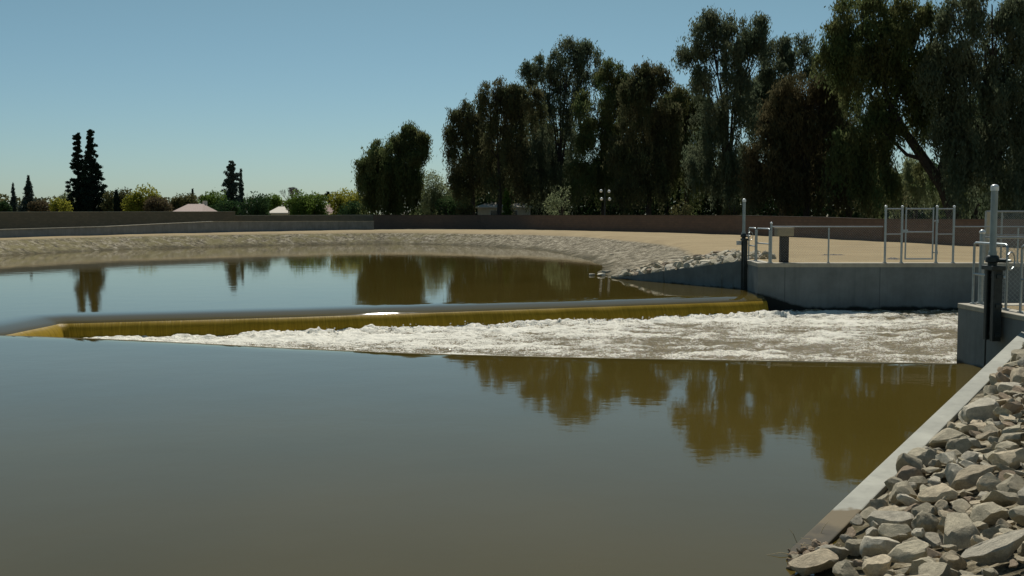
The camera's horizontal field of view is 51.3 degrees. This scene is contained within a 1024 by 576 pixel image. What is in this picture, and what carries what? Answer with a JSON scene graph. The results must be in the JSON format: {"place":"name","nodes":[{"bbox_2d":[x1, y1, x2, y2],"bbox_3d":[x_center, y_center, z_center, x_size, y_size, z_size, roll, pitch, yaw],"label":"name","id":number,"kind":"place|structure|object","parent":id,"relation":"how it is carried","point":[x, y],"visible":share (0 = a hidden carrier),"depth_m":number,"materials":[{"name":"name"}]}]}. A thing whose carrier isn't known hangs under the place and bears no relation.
{"place":"outdoors","nodes":[
{"label":"outdoors","id":0,"kind":"place"},
{"bbox_2d":[0,244,980,575],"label":"water","id":1,"kind":"structure","parent":0,"point":[132,460],"depth_m":12.18,"materials":[{"name":"liquid"}]},
{"bbox_2d":[0,293,981,368],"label":"water overflow","id":2,"kind":"object","parent":1,"relation":"in","point":[76,327],"visible":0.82,"depth_m":27.90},
{"bbox_2d":[0,0,1018,213],"label":"sky","id":3,"kind":"structure","parent":0,"point":[170,92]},
{"bbox_2d":[0,214,1023,575],"bbox_3d":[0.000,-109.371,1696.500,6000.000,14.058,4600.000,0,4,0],"label":"ground","id":4,"kind":"structure","parent":0,"point":[614,252],"depth_m":69.45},
{"bbox_2d":[15,175,37,211],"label":"conifer","id":5,"kind":"object","parent":4,"relation":"on","point":[28,193],"visible":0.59,"depth_m":218.60,"materials":[{"name":"green plant"}]},
{"bbox_2d":[27,199,50,211],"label":"tree","id":6,"kind":"object","parent":4,"relation":"on","point":[36,206],"visible":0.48,"depth_m":193.04,"materials":[{"name":"brown plant"}]},
{"bbox_2d":[48,197,73,211],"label":"tree","id":7,"kind":"object","parent":4,"relation":"on","point":[56,205],"visible":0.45,"depth_m":183.73,"materials":[{"name":"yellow plant"}]},
{"bbox_2d":[65,132,86,211],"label":"conifer","id":8,"kind":"object","parent":4,"relation":"on","point":[77,164],"visible":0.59,"depth_m":208.16,"materials":[{"name":"green plant"}]},
{"bbox_2d":[75,129,108,211],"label":"conifer","id":9,"kind":"object","parent":4,"relation":"on","point":[91,200],"visible":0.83,"depth_m":206.24,"materials":[{"name":"green plant"}]},
{"bbox_2d":[100,190,119,211],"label":"tree","id":10,"kind":"object","parent":4,"relation":"on","point":[107,204],"visible":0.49,"depth_m":203.62,"materials":[{"name":"green plant"}]},
{"bbox_2d":[0,211,234,228],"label":"block wall","id":11,"kind":"structure","parent":4,"relation":"on","point":[16,220],"depth_m":119.18,"materials":[{"name":"concrete"}]},
{"bbox_2d":[120,183,163,210],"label":"tree","id":12,"kind":"object","parent":4,"relation":"on","point":[133,202],"visible":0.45,"depth_m":192.74,"materials":[{"name":"green plant"}]},
{"bbox_2d":[142,195,173,210],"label":"tree","id":13,"kind":"object","parent":4,"relation":"on","point":[160,205],"visible":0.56,"depth_m":183.36,"materials":[{"name":"green plant"}]},
{"bbox_2d":[169,192,199,209],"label":"tree","id":14,"kind":"object","parent":4,"relation":"on","point":[183,200],"visible":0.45,"depth_m":198.47,"materials":[{"name":"green plant"}]},
{"bbox_2d":[0,193,369,214],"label":"foliage","id":15,"kind":"object","parent":4,"relation":"on","point":[6,198],"visible":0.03,"depth_m":258.03,"materials":[{"name":"green plant"}]},
{"bbox_2d":[0,221,373,237],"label":"concrete wall","id":16,"kind":"structure","parent":4,"relation":"on","point":[224,226],"depth_m":92.47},
{"bbox_2d":[174,201,215,210],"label":"house","id":17,"kind":"structure","parent":4,"relation":"on","point":[197,207],"depth_m":162.45,"materials":[{"name":"beige paint"}]},
{"bbox_2d":[198,190,230,209],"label":"tree","id":18,"kind":"object","parent":4,"relation":"on","point":[209,199],"visible":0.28,"depth_m":192.89,"materials":[{"name":"green plant"}]},
{"bbox_2d":[208,197,241,214],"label":"tree","id":19,"kind":"object","parent":4,"relation":"on","point":[227,207],"visible":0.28,"depth_m":177.47,"materials":[{"name":"green plant"}]},
{"bbox_2d":[221,160,239,201],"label":"conifer","id":20,"kind":"object","parent":4,"relation":"on","point":[230,185],"visible":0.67,"depth_m":228.29,"materials":[{"name":"green plant"}]},
{"bbox_2d":[236,168,247,214],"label":"conifer","id":21,"kind":"object","parent":4,"relation":"on","point":[241,195],"visible":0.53,"depth_m":226.84,"materials":[{"name":"green plant"}]},
{"bbox_2d":[237,190,271,214],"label":"tree","id":22,"kind":"object","parent":4,"relation":"on","point":[256,208],"visible":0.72,"depth_m":140.70,"materials":[{"name":"green plant"}]},
{"bbox_2d":[265,193,282,210],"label":"tree","id":23,"kind":"object","parent":4,"relation":"on","point":[276,201],"visible":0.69,"depth_m":188.81,"materials":[{"name":"green plant"}]},
{"bbox_2d":[283,189,315,215],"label":"tree","id":24,"kind":"object","parent":4,"relation":"on","point":[298,205],"visible":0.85,"depth_m":153.60,"materials":[{"name":"green plant"}]},
{"bbox_2d":[235,215,372,221],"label":"block wall","id":25,"kind":"structure","parent":4,"relation":"on","point":[345,218],"depth_m":135.69,"materials":[{"name":"concrete"}]},
{"bbox_2d":[308,191,329,214],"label":"tree","id":26,"kind":"object","parent":4,"relation":"on","point":[321,205],"visible":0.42,"depth_m":156.93,"materials":[{"name":"green plant"}]},
{"bbox_2d":[326,187,366,214],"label":"tree","id":27,"kind":"object","parent":4,"relation":"on","point":[338,201],"visible":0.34,"depth_m":148.59,"materials":[{"name":"green plant"}]},
{"bbox_2d":[337,200,368,214],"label":"tree","id":28,"kind":"object","parent":4,"relation":"on","point":[346,211],"visible":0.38,"depth_m":142.57,"materials":[{"name":"green plant"}]},
{"bbox_2d":[350,119,433,214],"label":"weeping tree","id":29,"kind":"object","parent":4,"relation":"on","point":[387,182],"visible":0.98,"depth_m":136.35,"materials":[{"name":"green plant"}]},
{"bbox_2d":[409,168,452,214],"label":"tree","id":30,"kind":"object","parent":4,"relation":"on","point":[431,197],"visible":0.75,"depth_m":139.88,"materials":[{"name":"green plant"}]},
{"bbox_2d":[433,195,464,214],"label":"tree","id":31,"kind":"object","parent":4,"relation":"on","point":[447,208],"visible":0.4,"depth_m":137.06,"materials":[{"name":"green plant"}]},
{"bbox_2d":[455,197,475,214],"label":"tree","id":32,"kind":"object","parent":4,"relation":"on","point":[461,210],"visible":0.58,"depth_m":127.17,"materials":[{"name":"green plant"}]},
{"bbox_2d":[436,93,500,214],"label":"weeping tree","id":33,"kind":"object","parent":4,"relation":"on","point":[464,122],"visible":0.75,"depth_m":132.23,"materials":[{"name":"green plant"}]},
{"bbox_2d":[476,202,530,214],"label":"house","id":34,"kind":"structure","parent":4,"relation":"on","point":[487,209],"depth_m":150.00,"materials":[{"name":"beige paint"}]},
{"bbox_2d":[501,188,512,214],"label":"conifer","id":35,"kind":"object","parent":4,"relation":"on","point":[506,203],"visible":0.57,"depth_m":123.41,"materials":[{"name":"green plant"}]},
{"bbox_2d":[472,75,549,214],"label":"weeping tree","id":36,"kind":"object","parent":4,"relation":"on","point":[506,104],"visible":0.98,"depth_m":127.89,"materials":[{"name":"green plant"}]},
{"bbox_2d":[458,109,595,214],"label":"weeping tree","id":37,"kind":"object","parent":4,"relation":"on","point":[549,127],"visible":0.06,"depth_m":151.43,"materials":[{"name":"green plant"}]},
{"bbox_2d":[542,185,570,214],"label":"tree","id":38,"kind":"object","parent":4,"relation":"on","point":[563,207],"visible":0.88,"depth_m":113.35,"materials":[{"name":"green plant"}]},
{"bbox_2d":[510,34,604,214],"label":"weeping tree","id":39,"kind":"object","parent":4,"relation":"on","point":[544,150],"visible":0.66,"depth_m":138.66,"materials":[{"name":"green plant"}]},
{"bbox_2d":[561,55,634,214],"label":"weeping tree","id":40,"kind":"object","parent":4,"relation":"on","point":[591,173],"visible":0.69,"depth_m":130.30,"materials":[{"name":"green plant"}]},
{"bbox_2d":[600,55,684,214],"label":"weeping tree","id":41,"kind":"object","parent":4,"relation":"on","point":[641,90],"visible":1,"depth_m":121.10,"materials":[{"name":"green plant"}]},
{"bbox_2d":[588,96,729,214],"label":"weeping tree","id":42,"kind":"object","parent":4,"relation":"on","point":[680,184],"visible":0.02,"depth_m":152.11,"materials":[{"name":"green plant"}]},
{"bbox_2d":[613,261,740,288],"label":"wing wall","id":43,"kind":"structure","parent":4,"relation":"on","point":[726,275],"depth_m":38.19,"materials":[{"name":"concrete"}]},
{"bbox_2d":[668,199,693,214],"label":"tree","id":44,"kind":"object","parent":4,"relation":"on","point":[683,211],"visible":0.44,"depth_m":97.33,"materials":[{"name":"green plant"}]},
{"bbox_2d":[652,83,712,214],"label":"weeping tree","id":45,"kind":"object","parent":4,"relation":"on","point":[677,96],"visible":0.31,"depth_m":128.33,"materials":[{"name":"green plant"}]},
{"bbox_2d":[610,251,766,277],"bbox_3d":[7.356,-0.811,41.022,3.574,1.265,7.620,-3,5,-32],"label":"riprap","id":46,"kind":"object","parent":4,"relation":"on","point":[719,261],"visible":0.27,"depth_m":39.97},
{"bbox_2d":[373,215,1023,247],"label":"block wall","id":47,"kind":"structure","parent":4,"relation":"on","point":[718,224],"depth_m":85.98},
{"bbox_2d":[410,159,1023,219],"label":"foliage","id":48,"kind":"object","parent":4,"relation":"on","point":[588,210],"visible":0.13,"depth_m":153.22,"materials":[{"name":"green plant"}]},
{"bbox_2d":[671,5,776,215],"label":"weeping tree","id":49,"kind":"object","parent":4,"relation":"on","point":[714,117],"visible":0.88,"depth_m":109.76,"materials":[{"name":"green plant"}]},
{"bbox_2d":[721,200,742,214],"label":"tree","id":50,"kind":"object","parent":4,"relation":"on","point":[736,209],"visible":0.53,"depth_m":97.45,"materials":[{"name":"green plant"}]},
{"bbox_2d":[741,29,817,215],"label":"weeping tree","id":51,"kind":"object","parent":4,"relation":"on","point":[785,59],"visible":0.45,"depth_m":113.86,"materials":[{"name":"green plant"}]},
{"bbox_2d":[734,70,856,217],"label":"weeping tree","id":52,"kind":"object","parent":4,"relation":"on","point":[792,134],"visible":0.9,"depth_m":98.29,"materials":[{"name":"green plant"}]},
{"bbox_2d":[788,547,838,575],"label":"rubble rock","id":53,"kind":"object","parent":4,"relation":"on","point":[816,561],"visible":0.96,"depth_m":7.62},
{"bbox_2d":[786,539,841,573],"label":"wet pebbles","id":54,"kind":"object","parent":4,"relation":"on","point":[815,543],"visible":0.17,"depth_m":8.10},
{"bbox_2d":[731,72,898,208],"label":"weeping tree","id":55,"kind":"object","parent":4,"relation":"on","point":[856,116],"visible":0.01,"depth_m":127.92,"materials":[{"name":"green plant"}]},
{"bbox_2d":[815,544,848,560],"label":"rubble rock","id":56,"kind":"object","parent":4,"relation":"on","point":[842,553],"visible":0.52,"depth_m":7.77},
{"bbox_2d":[845,539,861,555],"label":"rubble rock","id":57,"kind":"object","parent":4,"relation":"on","point":[852,546],"visible":0.77,"depth_m":7.84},
{"bbox_2d":[803,100,910,218],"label":"weeping tree","id":58,"kind":"object","parent":4,"relation":"on","point":[819,198],"visible":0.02,"depth_m":102.91,"materials":[{"name":"green plant"}]},
{"bbox_2d":[862,554,891,575],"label":"rubble rock","id":59,"kind":"object","parent":4,"relation":"on","point":[878,565],"visible":0.94,"depth_m":7.22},
{"bbox_2d":[859,536,900,557],"bbox_3d":[2.668,1.902,7.715,0.348,0.199,0.236,13,-11,-35],"label":"rubble rock","id":60,"kind":"object","parent":4,"relation":"on","point":[870,546],"visible":0.56,"depth_m":7.61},
{"bbox_2d":[810,0,960,218],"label":"weeping tree","id":61,"kind":"object","parent":4,"relation":"on","point":[843,58],"visible":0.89,"depth_m":92.38,"materials":[{"name":"green plant"}]},
{"bbox_2d":[747,260,1023,310],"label":"abutment","id":62,"kind":"object","parent":4,"relation":"on","point":[868,286],"visible":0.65,"depth_m":34.11,"materials":[{"name":"concrete"}]},
{"bbox_2d":[736,199,752,289],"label":"slide gate","id":63,"kind":"structure","parent":62,"relation":"attached to","point":[743,242],"depth_m":36.04,"materials":[{"name":"metal"}]},
{"bbox_2d":[774,228,793,261],"bbox_3d":[8.861,-1.399,34.767,0.560,1.130,0.480,0,4,0],"label":"control box","id":64,"kind":"object","parent":62,"relation":"on","point":[783,234],"visible":0.92,"depth_m":34.63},
{"bbox_2d":[770,222,882,262],"bbox_3d":[10.050,-1.458,34.154,3.633,1.312,0.122,0,4,0],"label":"wire fence","id":65,"kind":"object","parent":62,"relation":"on","point":[771,236],"visible":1,"depth_m":34.16,"materials":[{"name":"metal"}]},
{"bbox_2d":[883,205,955,262],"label":"wire gate","id":66,"kind":"structure","parent":62,"relation":"on","point":[906,231],"depth_m":34.11,"materials":[{"name":"metal"}]},
{"bbox_2d":[954,226,1023,262],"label":"wire fence","id":67,"kind":"object","parent":62,"relation":"on","point":[1018,248],"visible":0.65,"depth_m":34.16,"materials":[{"name":"metal"}]},
{"bbox_2d":[866,510,913,536],"bbox_3d":[2.926,1.809,8.218,0.327,0.174,0.248,-17,19,-10],"label":"rubble rock","id":68,"kind":"object","parent":4,"relation":"on","point":[879,517],"visible":0.52,"depth_m":8.17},
{"bbox_2d":[878,523,911,542],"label":"rubble rock","id":69,"kind":"object","parent":4,"relation":"on","point":[891,531],"visible":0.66,"depth_m":7.86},
{"bbox_2d":[889,480,916,505],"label":"rubble rock","id":70,"kind":"object","parent":4,"relation":"on","point":[902,487],"visible":0.76,"depth_m":8.93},
{"bbox_2d":[790,331,1023,554],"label":"concrete kerb","id":71,"kind":"structure","parent":4,"relation":"on","point":[847,509],"depth_m":10.29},
{"bbox_2d":[896,493,921,506],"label":"rubble rock","id":72,"kind":"object","parent":4,"relation":"on","point":[906,500],"visible":0.85,"depth_m":8.58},
{"bbox_2d":[888,539,930,562],"bbox_3d":[2.729,1.832,7.375,0.350,0.109,0.223,-16,7,12],"label":"rubble rock","id":73,"kind":"object","parent":4,"relation":"on","point":[909,551],"visible":0.83,"depth_m":7.33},
{"bbox_2d":[896,465,923,480],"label":"rubble rock","id":74,"kind":"object","parent":4,"relation":"on","point":[905,473],"visible":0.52,"depth_m":9.42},
{"bbox_2d":[896,453,925,475],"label":"rubble rock","id":75,"kind":"object","parent":4,"relation":"on","point":[904,459],"visible":0.66,"depth_m":9.61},
{"bbox_2d":[884,153,939,218],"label":"weeping tree","id":76,"kind":"object","parent":4,"relation":"on","point":[918,193],"visible":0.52,"depth_m":133.03,"materials":[{"name":"green plant"}]},
{"bbox_2d":[907,447,936,466],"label":"rubble rock","id":77,"kind":"object","parent":4,"relation":"on","point":[926,456],"visible":0.47,"depth_m":9.94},
{"bbox_2d":[909,557,935,575],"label":"rubble rock","id":78,"kind":"object","parent":4,"relation":"on","point":[916,564],"visible":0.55,"depth_m":6.96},
{"bbox_2d":[911,502,934,515],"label":"rubble rock","id":79,"kind":"object","parent":4,"relation":"on","point":[926,507],"visible":0.74,"depth_m":8.21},
{"bbox_2d":[911,510,938,532],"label":"rubble rock","id":80,"kind":"object","parent":4,"relation":"on","point":[927,521],"visible":0.77,"depth_m":7.93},
{"bbox_2d":[832,365,1023,575],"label":"rubble","id":81,"kind":"object","parent":4,"relation":"on","point":[845,567],"visible":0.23,"depth_m":7.29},
{"bbox_2d":[924,532,943,548],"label":"rubble rock","id":82,"kind":"object","parent":4,"relation":"on","point":[934,540],"visible":0.91,"depth_m":7.64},
{"bbox_2d":[917,483,957,504],"bbox_3d":[3.432,1.679,8.600,0.320,0.173,0.244,-9,6,23],"label":"rubble rock","id":83,"kind":"object","parent":4,"relation":"on","point":[934,494],"visible":0.79,"depth_m":8.53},
{"bbox_2d":[935,451,957,464],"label":"rubble rock","id":84,"kind":"object","parent":4,"relation":"on","point":[945,458],"visible":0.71,"depth_m":9.67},
{"bbox_2d":[929,428,970,447],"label":"rubble rock","id":85,"kind":"object","parent":4,"relation":"on","point":[941,438],"visible":0.72,"depth_m":10.44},
{"bbox_2d":[939,550,966,570],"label":"rubble rock","id":86,"kind":"object","parent":4,"relation":"on","point":[960,564],"visible":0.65,"depth_m":7.01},
{"bbox_2d":[944,463,962,486],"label":"rubble rock","id":87,"kind":"object","parent":4,"relation":"on","point":[952,470],"visible":0.34,"depth_m":9.05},
{"bbox_2d":[945,438,972,453],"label":"rubble rock","id":88,"kind":"object","parent":4,"relation":"on","point":[962,445],"visible":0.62,"depth_m":9.99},
{"bbox_2d":[943,512,980,548],"bbox_3d":[3.104,1.694,7.388,0.261,0.138,0.449,10,19,34],"label":"rubble rock","id":89,"kind":"object","parent":4,"relation":"on","point":[960,530],"visible":0.93,"depth_m":7.31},
{"bbox_2d":[910,89,1017,218],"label":"weeping tree","id":90,"kind":"object","parent":4,"relation":"on","point":[919,169],"visible":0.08,"depth_m":124.55,"materials":[{"name":"green plant"}]},
{"bbox_2d":[909,0,1023,218],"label":"weeping tree","id":91,"kind":"object","parent":4,"relation":"on","point":[975,151],"visible":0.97,"depth_m":88.04,"materials":[{"name":"green plant"}]},
{"bbox_2d":[956,451,978,467],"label":"rubble rock","id":92,"kind":"object","parent":4,"relation":"on","point":[970,456],"visible":0.66,"depth_m":9.45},
{"bbox_2d":[951,465,996,490],"bbox_3d":[3.790,1.553,8.780,0.412,0.128,0.236,-19,8,7],"label":"rubble rock","id":93,"kind":"object","parent":4,"relation":"on","point":[969,476],"visible":0.83,"depth_m":8.71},
{"bbox_2d":[961,397,999,423],"bbox_3d":[4.990,1.341,11.339,0.415,0.258,0.290,-17,13,-10],"label":"rubble rock","id":94,"kind":"object","parent":4,"relation":"on","point":[983,408],"visible":0.71,"depth_m":11.24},
{"bbox_2d":[976,472,1001,491],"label":"rubble rock","id":95,"kind":"object","parent":4,"relation":"on","point":[989,481],"visible":0.57,"depth_m":8.42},
{"bbox_2d":[969,502,1008,525],"bbox_3d":[3.439,1.642,7.727,0.281,0.132,0.226,-21,21,-31],"label":"rubble rock","id":96,"kind":"object","parent":4,"relation":"on","point":[990,513],"visible":0.82,"depth_m":7.69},
{"bbox_2d":[957,303,1023,367],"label":"abutment","id":97,"kind":"object","parent":4,"relation":"on","point":[970,344],"visible":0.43,"depth_m":18.04,"materials":[{"name":"concrete"}]},
{"bbox_2d":[970,242,1008,309],"bbox_3d":[8.050,-0.224,17.978,0.097,1.089,1.297,0,4,-1],"label":"guard rail","id":98,"kind":"object","parent":97,"relation":"on","point":[1005,277],"visible":0.91,"depth_m":18.07,"materials":[{"name":"metal"}]},
{"bbox_2d":[981,184,1015,366],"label":"slide gate","id":99,"kind":"structure","parent":97,"relation":"attached to","point":[993,304],"depth_m":17.08,"materials":[{"name":"metal"}]},
{"bbox_2d":[976,229,1023,303],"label":"wire fence","id":100,"kind":"object","parent":97,"relation":"on","point":[983,237],"visible":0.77,"depth_m":18.56,"materials":[{"name":"metal"}]},
{"bbox_2d":[1017,245,1023,312],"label":"guard rail","id":101,"kind":"object","parent":97,"relation":"on","point":[1021,280],"visible":1,"depth_m":16.87,"materials":[{"name":"metal"}]},
{"bbox_2d":[961,530,1023,565],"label":"rubble rock","id":102,"kind":"object","parent":4,"relation":"on","point":[998,549],"visible":1,"depth_m":6.75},
{"bbox_2d":[982,524,1007,538],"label":"rubble rock","id":103,"kind":"object","parent":4,"relation":"on","point":[989,533],"visible":0.39,"depth_m":7.26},
{"bbox_2d":[979,490,1018,506],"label":"rubble rock","id":104,"kind":"object","parent":4,"relation":"on","point":[1002,498],"visible":0.9,"depth_m":7.84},
{"bbox_2d":[984,211,1023,260],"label":"wire enclosure","id":105,"kind":"object","parent":4,"relation":"on","point":[987,219],"visible":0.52,"depth_m":36.15,"materials":[{"name":"metal"}]},
{"bbox_2d":[987,448,1023,471],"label":"rubble rock","id":106,"kind":"object","parent":4,"relation":"on","point":[1013,459],"visible":0.7,"depth_m":9.00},
{"bbox_2d":[995,440,1019,450],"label":"rubble rock","id":107,"kind":"object","parent":4,"relation":"on","point":[1008,445],"visible":0.56,"depth_m":9.47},
{"bbox_2d":[996,474,1023,492],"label":"rubble rock","id":108,"kind":"object","parent":4,"relation":"on","point":[1014,483],"visible":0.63,"depth_m":8.20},
{"bbox_2d":[997,382,1022,392],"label":"rubble rock","id":109,"kind":"object","parent":4,"relation":"on","point":[1002,387],"visible":0.56,"depth_m":12.33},
{"bbox_2d":[998,432,1023,441],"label":"rubble rock","id":110,"kind":"object","parent":4,"relation":"on","point":[1015,437],"visible":0.94,"depth_m":9.73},
{"bbox_2d":[1002,401,1022,414],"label":"rubble rock","id":111,"kind":"object","parent":4,"relation":"on","point":[1015,407],"visible":0.66,"depth_m":10.95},
{"bbox_2d":[1010,368,1023,382],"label":"rubble rock","id":112,"kind":"object","parent":4,"relation":"on","point":[1016,374],"visible":0.69,"depth_m":12.69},
{"bbox_2d":[85,309,957,362],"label":"foaming water","id":113,"kind":"structure","parent":0,"point":[912,336],"depth_m":26.41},
{"bbox_2d":[295,311,764,333],"bbox_3d":[1.019,0.944,29.713,14.152,0.233,0.676,-2,4,-21],"label":"water spray","id":114,"kind":"object","parent":113,"relation":"on","point":[531,324],"visible":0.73,"depth_m":29.59,"materials":[{"name":"white"}]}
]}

